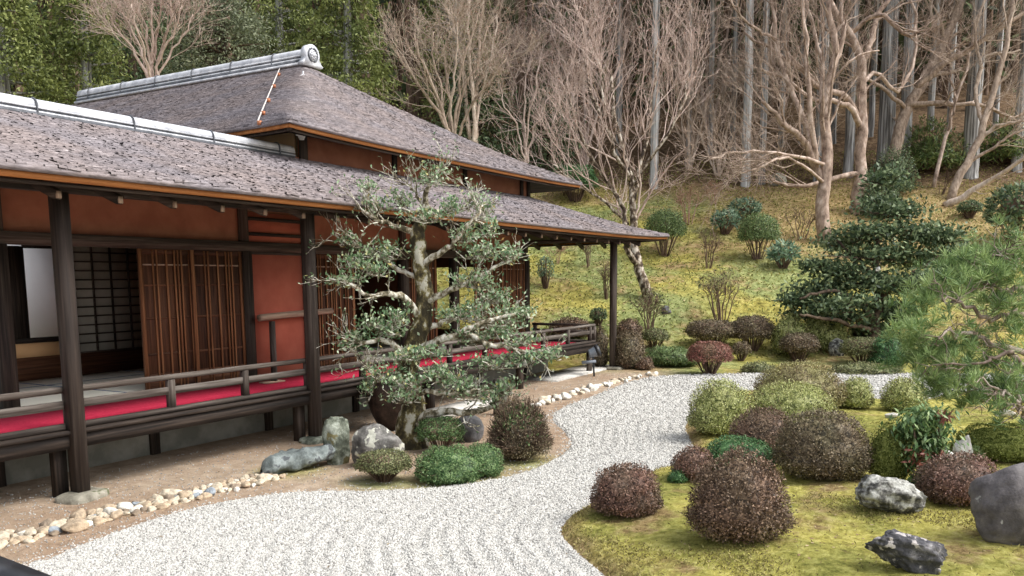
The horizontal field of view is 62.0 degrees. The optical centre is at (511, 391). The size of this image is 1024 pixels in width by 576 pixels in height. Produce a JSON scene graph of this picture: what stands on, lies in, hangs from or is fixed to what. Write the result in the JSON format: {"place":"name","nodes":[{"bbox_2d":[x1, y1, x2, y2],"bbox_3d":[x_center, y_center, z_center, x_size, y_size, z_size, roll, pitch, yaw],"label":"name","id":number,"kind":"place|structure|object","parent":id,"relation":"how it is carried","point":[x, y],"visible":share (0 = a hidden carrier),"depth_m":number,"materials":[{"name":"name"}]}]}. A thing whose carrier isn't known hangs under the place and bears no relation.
{"place":"outdoors","nodes":[
{"label":"outdoors","id":0,"kind":"place"},
{"bbox_2d":[0,0,1023,564],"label":"ground","id":1,"kind":"structure","parent":0,"point":[134,470],"depth_m":25.85,"materials":[{"name":"soil"}]},
{"bbox_2d":[0,556,50,575],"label":"dark handrail","id":2,"kind":"object","parent":1,"relation":"on","point":[8,567],"depth_m":1.87,"materials":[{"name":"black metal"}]},
{"bbox_2d":[0,0,77,104],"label":"conifer","id":3,"kind":"object","parent":1,"relation":"on","point":[23,53],"visible":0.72,"depth_m":31.48,"materials":[{"name":"green plant"}]},
{"bbox_2d":[24,0,135,104],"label":"conifer","id":4,"kind":"object","parent":1,"relation":"on","point":[83,48],"visible":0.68,"depth_m":33.15,"materials":[{"name":"green plant"}]},
{"bbox_2d":[54,487,108,504],"bbox_3d":[-4.215,1.042,8.389,0.352,0.137,0.499,1,8,13],"label":"base stone","id":5,"kind":"object","parent":1,"relation":"on","point":[76,498],"visible":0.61,"depth_m":8.23,"materials":[{"name":"beige stone"}]},
{"bbox_2d":[69,0,193,88],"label":"broadleaf evergreen","id":6,"kind":"object","parent":1,"relation":"on","point":[135,74],"visible":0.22,"depth_m":37.06,"materials":[{"name":"green plant"}]},
{"bbox_2d":[65,0,231,77],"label":"bare tree","id":7,"kind":"object","parent":1,"relation":"on","point":[149,69],"visible":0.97,"depth_m":30.46,"materials":[{"name":"beige plant"}]},
{"bbox_2d":[154,0,288,74],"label":"broadleaf evergreen","id":8,"kind":"object","parent":1,"relation":"on","point":[220,49],"visible":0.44,"depth_m":32.91,"materials":[{"name":"green plant"}]},
{"bbox_2d":[229,0,326,62],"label":"conifer","id":9,"kind":"object","parent":1,"relation":"on","point":[279,13],"visible":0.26,"depth_m":36.87,"materials":[{"name":"green plant"}]},
{"bbox_2d":[260,444,335,473],"bbox_3d":[-2.379,0.773,9.573,0.924,0.314,0.352,-7,10,-39],"label":"long stone","id":10,"kind":"object","parent":1,"relation":"on","point":[289,460],"visible":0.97,"depth_m":9.42,"materials":[{"name":"grey stone"}]},
{"bbox_2d":[0,44,668,497],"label":"temple hall","id":11,"kind":"structure","parent":1,"relation":"on","point":[176,222],"depth_m":12.03,"materials":[{"name":"brown wood"}]},
{"bbox_2d":[7,244,57,337],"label":"court wall","id":12,"kind":"structure","parent":11,"relation":"in","point":[40,287],"depth_m":15.76,"materials":[{"name":"white paint"}]},
{"bbox_2d":[136,249,195,389],"bbox_3d":[-4.539,-0.963,11.274,0.048,1.812,0.819,4,9,29],"label":"sliding door","id":13,"kind":"structure","parent":11,"relation":"in","point":[164,285],"depth_m":11.22,"materials":[{"name":"brown wood"}]},
{"bbox_2d":[189,250,246,382],"bbox_3d":[-4.103,-1.057,11.956,0.048,1.812,0.888,4,9,29],"label":"sliding door","id":14,"kind":"structure","parent":11,"relation":"in","point":[216,279],"depth_m":11.92,"materials":[{"name":"brown wood"}]},
{"bbox_2d":[0,341,575,432],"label":"carpet runner","id":15,"kind":"object","parent":11,"relation":"on","point":[25,422],"visible":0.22,"depth_m":10.37,"materials":[{"name":"red fabric"}]},
{"bbox_2d":[257,308,333,372],"bbox_3d":[-3.268,-0.762,13.057,0.108,0.986,1.567,4,9,29],"label":"log barrier","id":16,"kind":"object","parent":11,"relation":"on","point":[272,328],"visible":0.83,"depth_m":12.57,"materials":[{"name":"brown wood"}]},
{"bbox_2d":[316,254,356,365],"bbox_3d":[-2.936,-1.337,14.016,0.048,1.812,1.071,4,9,29],"label":"sliding door","id":17,"kind":"structure","parent":11,"relation":"in","point":[332,299],"depth_m":13.99,"materials":[{"name":"brown wood"}]},
{"bbox_2d":[409,257,437,351],"bbox_3d":[-1.707,-1.630,16.164,0.048,1.812,0.964,4,9,29],"label":"sliding door","id":18,"kind":"structure","parent":11,"relation":"in","point":[433,333],"depth_m":16.41,"materials":[{"name":"brown wood"}]},
{"bbox_2d":[474,259,500,344],"bbox_3d":[-0.513,-1.923,18.312,0.048,1.812,1.041,4,9,29],"label":"sliding door","id":19,"kind":"structure","parent":11,"relation":"in","point":[487,264],"depth_m":18.35,"materials":[{"name":"brown wood"}]},
{"bbox_2d":[501,260,524,341],"bbox_3d":[0.032,-2.042,19.186,0.048,1.812,1.031,4,9,29],"label":"sliding door","id":20,"kind":"structure","parent":11,"relation":"in","point":[515,274],"depth_m":19.18,"materials":[{"name":"brown wood"}]},
{"bbox_2d":[322,416,350,464],"bbox_3d":[-2.026,0.591,9.844,0.317,0.627,0.217,0,8,1],"label":"standing stone","id":21,"kind":"object","parent":1,"relation":"on","point":[335,433],"visible":0.79,"depth_m":9.76,"materials":[{"name":"grey stone"}]},
{"bbox_2d":[0,373,680,563],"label":"earth grit","id":22,"kind":"object","parent":1,"relation":"on","point":[203,481],"visible":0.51,"depth_m":8.85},
{"bbox_2d":[297,0,414,108],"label":"conifer","id":23,"kind":"object","parent":1,"relation":"on","point":[346,60],"visible":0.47,"depth_m":33.84,"materials":[{"name":"green plant"}]},
{"bbox_2d":[351,423,404,463],"bbox_3d":[-1.531,0.629,9.738,0.604,0.558,0.428,0,8,0],"label":"lichen boulder","id":24,"kind":"object","parent":1,"relation":"on","point":[372,437],"visible":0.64,"depth_m":9.56,"materials":[{"name":"stone"}]},
{"bbox_2d":[353,448,413,482],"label":"round shrub","id":25,"kind":"object","parent":1,"relation":"on","point":[375,465],"visible":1,"depth_m":8.83,"materials":[{"name":"green plant"}]},
{"bbox_2d":[364,375,421,430],"bbox_3d":[-1.680,0.163,12.143,0.818,0.734,0.818,4,9,29],"label":"water jar","id":26,"kind":"object","parent":1,"relation":"on","point":[385,415],"visible":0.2,"depth_m":11.83,"materials":[{"name":"ceramic"}]},
{"bbox_2d":[298,131,568,449],"bbox_3d":[-0.954,-1.218,10.729,3.319,4.083,1.746,0,8,1],"label":"evergreen garden tree","id":27,"kind":"object","parent":1,"relation":"on","point":[406,383],"visible":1,"depth_m":10.55,"materials":[{"name":"green plant"}]},
{"bbox_2d":[415,415,465,449],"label":"box shrub","id":28,"kind":"object","parent":1,"relation":"on","point":[434,429],"visible":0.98,"depth_m":10.38,"materials":[{"name":"green plant"}]},
{"bbox_2d":[412,441,487,484],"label":"box shrub","id":29,"kind":"object","parent":1,"relation":"on","point":[451,464],"visible":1,"depth_m":8.79,"materials":[{"name":"green plant"}]},
{"bbox_2d":[358,0,552,135],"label":"maple tree","id":30,"kind":"object","parent":1,"relation":"on","point":[452,128],"visible":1,"depth_m":32.17,"materials":[{"name":"beige plant"}]},
{"bbox_2d":[399,0,514,135],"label":"conifer","id":31,"kind":"object","parent":1,"relation":"on","point":[427,9],"visible":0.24,"depth_m":42.96,"materials":[{"name":"green plant"}]},
{"bbox_2d":[389,0,529,142],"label":"bare tree","id":32,"kind":"object","parent":1,"relation":"on","point":[473,133],"visible":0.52,"depth_m":35.23,"materials":[{"name":"beige plant"}]},
{"bbox_2d":[427,54,526,158],"bbox_3d":[-1.368,-11.514,36.451,4.846,5.798,4.747,4,9,29],"label":"broadleaf evergreen","id":33,"kind":"object","parent":1,"relation":"on","point":[486,136],"visible":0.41,"depth_m":36.10,"materials":[{"name":"green plant"}]},
{"bbox_2d":[468,441,504,477],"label":"box shrub","id":34,"kind":"object","parent":1,"relation":"on","point":[492,456],"visible":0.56,"depth_m":9.07,"materials":[{"name":"green plant"}]},
{"bbox_2d":[1,0,1022,122],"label":"woods","id":35,"kind":"object","parent":1,"relation":"on","point":[645,26],"visible":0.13,"depth_m":47.28,"materials":[{"name":"brown plant"}]},
{"bbox_2d":[9,0,1021,139],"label":"trunks","id":36,"kind":"object","parent":1,"relation":"on","point":[413,99],"visible":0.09,"depth_m":46.17,"materials":[{"name":"brown wood"}]},
{"bbox_2d":[482,393,554,460],"bbox_3d":[0.076,0.404,9.962,0.805,0.805,0.846,4,9,29],"label":"twiggy shrub","id":37,"kind":"object","parent":1,"relation":"on","point":[517,433],"visible":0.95,"depth_m":9.80,"materials":[{"name":"brown plant"}]},
{"bbox_2d":[23,372,1023,575],"bbox_3d":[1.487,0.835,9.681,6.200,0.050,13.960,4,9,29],"label":"gravel bed","id":38,"kind":"object","parent":1,"relation":"on","point":[581,415],"visible":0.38,"depth_m":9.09,"materials":[{"name":"white gravel"}]},
{"bbox_2d":[454,9,595,162],"bbox_3d":[0.532,-13.044,35.952,6.230,6.960,5.458,0,8,1],"label":"maple tree","id":39,"kind":"object","parent":1,"relation":"on","point":[526,155],"visible":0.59,"depth_m":35.45,"materials":[{"name":"brown plant"}]},
{"bbox_2d":[501,82,593,172],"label":"broadleaf evergreen","id":40,"kind":"object","parent":1,"relation":"on","point":[545,153],"visible":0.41,"depth_m":37.12,"materials":[{"name":"green plant"}]},
{"bbox_2d":[523,364,608,381],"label":"paving slab","id":41,"kind":"structure","parent":1,"relation":"on","point":[567,373],"depth_m":18.66,"materials":[{"name":"stone"}]},
{"bbox_2d":[498,0,652,169],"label":"maple tree","id":42,"kind":"object","parent":1,"relation":"on","point":[584,155],"visible":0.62,"depth_m":37.96,"materials":[{"name":"brown plant"}]},
{"bbox_2d":[553,162,602,201],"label":"slope bush","id":43,"kind":"object","parent":1,"relation":"on","point":[584,181],"visible":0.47,"depth_m":34.48,"materials":[{"name":"green plant"}]},
{"bbox_2d":[477,0,741,299],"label":"maple tree","id":44,"kind":"object","parent":1,"relation":"on","point":[632,252],"visible":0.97,"depth_m":24.62,"materials":[{"name":"brown plant"}]},
{"bbox_2d":[614,328,646,367],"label":"garden shrub","id":45,"kind":"object","parent":1,"relation":"on","point":[630,349],"visible":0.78,"depth_m":19.74,"materials":[{"name":"brown plant"}]},
{"bbox_2d":[623,288,670,329],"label":"bare bush","id":46,"kind":"object","parent":1,"relation":"on","point":[649,306],"visible":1,"depth_m":22.86,"materials":[{"name":"brown plant"}]},
{"bbox_2d":[650,0,659,188],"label":"cedar tree","id":47,"kind":"object","parent":1,"relation":"on","point":[654,131],"visible":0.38,"depth_m":35.79,"materials":[{"name":"grey plant"}]},
{"bbox_2d":[642,205,687,256],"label":"slope bush","id":48,"kind":"object","parent":1,"relation":"on","point":[662,224],"visible":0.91,"depth_m":28.37,"materials":[{"name":"green plant"}]},
{"bbox_2d":[644,345,700,366],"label":"creeping juniper","id":49,"kind":"object","parent":1,"relation":"on","point":[663,356],"visible":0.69,"depth_m":20.01,"materials":[{"name":"green plant"}]},
{"bbox_2d":[630,8,742,169],"bbox_3d":[7.820,-12.854,38.065,4.302,7.292,6.497,4,9,29],"label":"maple tree","id":50,"kind":"object","parent":1,"relation":"on","point":[689,161],"visible":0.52,"depth_m":37.37,"materials":[{"name":"beige plant"}]},
{"bbox_2d":[614,0,771,132],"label":"maple tree","id":51,"kind":"object","parent":1,"relation":"on","point":[701,87],"visible":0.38,"depth_m":40.92,"materials":[{"name":"brown plant"}]},
{"bbox_2d":[685,340,734,373],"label":"garden shrub","id":52,"kind":"object","parent":1,"relation":"on","point":[716,352],"visible":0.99,"depth_m":18.41,"materials":[{"name":"red plant"}]},
{"bbox_2d":[683,318,736,342],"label":"garden shrub","id":53,"kind":"object","parent":1,"relation":"on","point":[709,328],"visible":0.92,"depth_m":21.53,"materials":[{"name":"brown plant"}]},
{"bbox_2d":[660,28,784,175],"bbox_3d":[9.031,-12.232,37.081,4.992,6.714,5.454,-5,9,-33],"label":"maple tree","id":54,"kind":"object","parent":1,"relation":"on","point":[714,135],"visible":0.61,"depth_m":36.83,"materials":[{"name":"beige plant"}]},
{"bbox_2d":[695,265,749,320],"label":"bare bush","id":55,"kind":"object","parent":1,"relation":"on","point":[714,287],"visible":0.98,"depth_m":23.58,"materials":[{"name":"brown plant"}]},
{"bbox_2d":[437,142,1023,359],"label":"slope grass","id":56,"kind":"structure","parent":1,"relation":"on","point":[677,341],"depth_m":29.00,"materials":[{"name":"green plant"}]},
{"bbox_2d":[695,24,791,155],"bbox_3d":[10.610,-12.907,38.655,4.421,6.993,5.265,4,9,29],"label":"maple tree","id":57,"kind":"object","parent":1,"relation":"on","point":[729,101],"visible":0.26,"depth_m":38.01,"materials":[{"name":"beige plant"}]},
{"bbox_2d":[741,0,753,186],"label":"cedar tree","id":58,"kind":"object","parent":1,"relation":"on","point":[747,88],"visible":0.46,"depth_m":35.19,"materials":[{"name":"grey plant"}]},
{"bbox_2d":[731,314,775,351],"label":"garden shrub","id":59,"kind":"object","parent":1,"relation":"on","point":[756,326],"visible":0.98,"depth_m":21.37,"materials":[{"name":"brown plant"}]},
{"bbox_2d":[735,211,782,259],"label":"slope bush","id":60,"kind":"object","parent":1,"relation":"on","point":[763,232],"visible":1,"depth_m":27.72,"materials":[{"name":"green plant"}]},
{"bbox_2d":[758,0,769,184],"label":"cedar tree","id":61,"kind":"object","parent":1,"relation":"on","point":[764,114],"visible":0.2,"depth_m":35.34,"materials":[{"name":"grey plant"}]},
{"bbox_2d":[649,0,899,243],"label":"bare tree","id":62,"kind":"object","parent":1,"relation":"on","point":[822,175],"visible":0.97,"depth_m":29.11,"materials":[{"name":"brown plant"}]},
{"bbox_2d":[764,238,802,268],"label":"rhododendron","id":63,"kind":"object","parent":1,"relation":"on","point":[778,256],"visible":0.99,"depth_m":27.02,"materials":[{"name":"green plant"}]},
{"bbox_2d":[770,310,812,353],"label":"garden shrub","id":64,"kind":"object","parent":1,"relation":"on","point":[791,324],"visible":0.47,"depth_m":21.23,"materials":[{"name":"green plant"}]},
{"bbox_2d":[560,390,1023,575],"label":"moss bed","id":65,"kind":"object","parent":1,"relation":"on","point":[952,539],"visible":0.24,"depth_m":6.46,"materials":[{"name":"green plant"}]},
{"bbox_2d":[586,460,664,518],"bbox_3d":[0.974,0.818,7.273,0.660,0.469,0.631,4,9,29],"label":"clipped azalea","id":66,"kind":"object","parent":65,"relation":"on","point":[625,489],"visible":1,"depth_m":7.11,"materials":[{"name":"brown plant"}]},
{"bbox_2d":[670,445,716,480],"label":"clipped azalea","id":67,"kind":"object","parent":65,"relation":"on","point":[686,461],"visible":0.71,"depth_m":8.44,"materials":[{"name":"brown plant"}]},
{"bbox_2d":[685,375,760,434],"bbox_3d":[2.698,0.162,10.992,0.967,0.771,0.921,4,9,29],"label":"clipped azalea","id":68,"kind":"object","parent":65,"relation":"on","point":[717,409],"visible":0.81,"depth_m":10.77,"materials":[{"name":"green plant"}]},
{"bbox_2d":[680,440,799,545],"bbox_3d":[1.692,0.731,6.347,0.851,0.735,0.789,4,9,29],"label":"clipped azalea","id":69,"kind":"object","parent":65,"relation":"on","point":[736,500],"visible":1,"depth_m":6.16,"materials":[{"name":"red plant"}]},
{"bbox_2d":[705,433,777,470],"bbox_3d":[2.304,0.622,8.650,0.808,0.399,0.780,4,9,29],"label":"green mound","id":70,"kind":"object","parent":65,"relation":"on","point":[722,444],"visible":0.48,"depth_m":8.53,"materials":[{"name":"green plant"}]},
{"bbox_2d":[726,405,791,454],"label":"clipped azalea","id":71,"kind":"object","parent":65,"relation":"on","point":[757,424],"visible":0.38,"depth_m":9.13,"materials":[{"name":"red plant"}]},
{"bbox_2d":[747,379,838,421],"bbox_3d":[3.657,0.155,11.145,1.295,0.661,1.274,4,9,29],"label":"clipped azalea","id":72,"kind":"object","parent":65,"relation":"on","point":[789,399],"visible":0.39,"depth_m":10.88,"materials":[{"name":"green plant"}]},
{"bbox_2d":[750,359,850,408],"bbox_3d":[4.213,-0.115,12.475,1.406,0.746,1.368,4,9,29],"label":"clipped azalea","id":73,"kind":"object","parent":65,"relation":"on","point":[818,376],"visible":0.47,"depth_m":12.22,"materials":[{"name":"green plant"}]},
{"bbox_2d":[767,406,874,481],"bbox_3d":[2.964,0.474,8.132,1.018,0.704,0.934,4,9,29],"label":"clipped azalea","id":74,"kind":"object","parent":65,"relation":"on","point":[829,446],"visible":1,"depth_m":7.89,"materials":[{"name":"brown plant"}]},
{"bbox_2d":[837,376,875,408],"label":"clipped azalea","id":75,"kind":"object","parent":65,"relation":"on","point":[860,395],"visible":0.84,"depth_m":12.29,"materials":[{"name":"green plant"}]},
{"bbox_2d":[865,417,911,479],"bbox_3d":[3.547,0.530,8.023,0.459,0.638,0.429,4,9,29],"label":"moss mound","id":76,"kind":"object","parent":65,"relation":"on","point":[886,445],"visible":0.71,"depth_m":7.90,"materials":[{"name":"green plant"}]},
{"bbox_2d":[855,474,926,513],"bbox_3d":[3.085,0.842,6.955,0.552,0.340,0.356,0,8,4],"label":"grey rock","id":77,"kind":"object","parent":65,"relation":"on","point":[891,494],"visible":0.98,"depth_m":6.83,"materials":[{"name":"stone"}]},
{"bbox_2d":[878,375,930,411],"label":"clipped azalea","id":78,"kind":"object","parent":65,"relation":"on","point":[896,392],"visible":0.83,"depth_m":12.13,"materials":[{"name":"green plant"}]},
{"bbox_2d":[864,529,947,574],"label":"flat black rock","id":79,"kind":"object","parent":65,"relation":"on","point":[897,549],"visible":1,"depth_m":5.51,"materials":[{"name":"stone"}]},
{"bbox_2d":[878,396,975,485],"bbox_3d":[3.793,0.543,7.845,0.837,0.991,0.732,4,9,29],"label":"nandina","id":80,"kind":"object","parent":65,"relation":"on","point":[923,424],"visible":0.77,"depth_m":7.76,"materials":[{"name":"green plant"}]},
{"bbox_2d":[872,212,1023,430],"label":"pine tree","id":81,"kind":"object","parent":65,"relation":"on","point":[975,273],"visible":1,"depth_m":8.93,"materials":[{"name":"green plant"}]},
{"bbox_2d":[910,450,999,507],"bbox_3d":[3.744,0.708,7.131,0.736,0.456,0.650,-1,8,-5],"label":"clipped azalea","id":82,"kind":"object","parent":65,"relation":"on","point":[950,479],"visible":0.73,"depth_m":6.99,"materials":[{"name":"brown plant"}]},
{"bbox_2d":[948,421,1023,462],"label":"moss mound","id":83,"kind":"object","parent":65,"relation":"on","point":[997,442],"visible":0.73,"depth_m":8.76,"materials":[{"name":"green plant"}]},
{"bbox_2d":[968,463,1023,545],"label":"dark rock","id":84,"kind":"object","parent":65,"relation":"on","point":[997,504],"visible":0.91,"depth_m":6.05,"materials":[{"name":"grey stone"}]},
{"bbox_2d":[777,331,820,361],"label":"garden shrub","id":85,"kind":"object","parent":1,"relation":"on","point":[792,343],"visible":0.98,"depth_m":20.49,"materials":[{"name":"brown plant"}]},
{"bbox_2d":[803,313,853,351],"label":"garden shrub","id":86,"kind":"object","parent":1,"relation":"on","point":[825,333],"visible":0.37,"depth_m":21.43,"materials":[{"name":"green plant"}]},
{"bbox_2d":[697,0,993,214],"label":"bare tree","id":87,"kind":"object","parent":1,"relation":"on","point":[858,110],"visible":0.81,"depth_m":31.77,"materials":[{"name":"brown plant"}]},
{"bbox_2d":[842,0,859,177],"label":"cedar tree","id":88,"kind":"object","parent":1,"relation":"on","point":[848,161],"visible":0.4,"depth_m":35.64,"materials":[{"name":"grey plant"}]},
{"bbox_2d":[837,336,877,363],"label":"garden shrub","id":89,"kind":"object","parent":1,"relation":"on","point":[857,346],"visible":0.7,"depth_m":19.93,"materials":[{"name":"green plant"}]},
{"bbox_2d":[824,361,906,374],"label":"garden shrub","id":90,"kind":"object","parent":1,"relation":"on","point":[862,367],"visible":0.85,"depth_m":18.43,"materials":[{"name":"green plant"}]},
{"bbox_2d":[868,0,879,136],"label":"cedar tree","id":91,"kind":"object","parent":1,"relation":"on","point":[871,121],"visible":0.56,"depth_m":40.06,"materials":[{"name":"grey plant"}]},
{"bbox_2d":[768,161,996,338],"bbox_3d":[9.263,-3.336,21.369,5.546,4.623,3.844,-2,8,-14],"label":"camellia tree","id":92,"kind":"object","parent":1,"relation":"on","point":[874,313],"visible":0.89,"depth_m":20.99,"materials":[{"name":"green plant"}]},
{"bbox_2d":[875,0,899,171],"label":"cedar tree","id":93,"kind":"object","parent":1,"relation":"on","point":[886,123],"visible":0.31,"depth_m":35.79,"materials":[{"name":"grey plant"}]},
{"bbox_2d":[868,333,907,365],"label":"garden shrub","id":94,"kind":"object","parent":1,"relation":"on","point":[883,352],"visible":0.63,"depth_m":19.50,"materials":[{"name":"green plant"}]},
{"bbox_2d":[869,140,927,194],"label":"slope bush","id":95,"kind":"object","parent":1,"relation":"on","point":[902,159],"visible":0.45,"depth_m":33.12,"materials":[{"name":"green plant"}]},
{"bbox_2d":[793,0,1023,162],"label":"bare tree","id":96,"kind":"object","parent":1,"relation":"on","point":[902,120],"visible":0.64,"depth_m":34.68,"materials":[{"name":"beige plant"}]},
{"bbox_2d":[900,0,916,164],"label":"cedar tree","id":97,"kind":"object","parent":1,"relation":"on","point":[905,95],"visible":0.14,"depth_m":36.07,"materials":[{"name":"grey plant"}]},
{"bbox_2d":[901,114,977,170],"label":"bamboo grass","id":98,"kind":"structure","parent":1,"relation":"on","point":[924,151],"depth_m":35.37,"materials":[{"name":"green plant"}]},
{"bbox_2d":[912,15,1004,187],"bbox_3d":[17.947,-11.839,34.022,3.196,7.354,2.890,-6,9,-38],"label":"bare tree","id":99,"kind":"object","parent":1,"relation":"on","point":[948,128],"visible":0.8,"depth_m":34.30,"materials":[{"name":"beige plant"}]},
{"bbox_2d":[962,0,986,179],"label":"cedar tree","id":100,"kind":"object","parent":1,"relation":"on","point":[971,124],"visible":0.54,"depth_m":34.89,"materials":[{"name":"grey plant"}]},
{"bbox_2d":[942,156,1023,206],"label":"fallen branch","id":101,"kind":"object","parent":1,"relation":"on","point":[966,194],"visible":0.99,"depth_m":31.50,"materials":[{"name":"wood"}]},
{"bbox_2d":[946,0,1023,199],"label":"bare tree","id":102,"kind":"object","parent":1,"relation":"on","point":[970,158],"visible":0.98,"depth_m":32.81,"materials":[{"name":"beige plant"}]},
{"bbox_2d":[980,107,1023,163],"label":"bamboo grass","id":103,"kind":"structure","parent":1,"relation":"on","point":[1000,154],"depth_m":35.60,"materials":[{"name":"green plant"}]},
{"bbox_2d":[982,179,1023,247],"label":"rhododendron","id":104,"kind":"object","parent":1,"relation":"on","point":[1012,206],"visible":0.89,"depth_m":27.84,"materials":[{"name":"green plant"}]},
{"bbox_2d":[1011,2,1023,172],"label":"cedar tree","id":105,"kind":"object","parent":1,"relation":"on","point":[1021,134],"visible":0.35,"depth_m":35.16,"materials":[{"name":"grey plant"}]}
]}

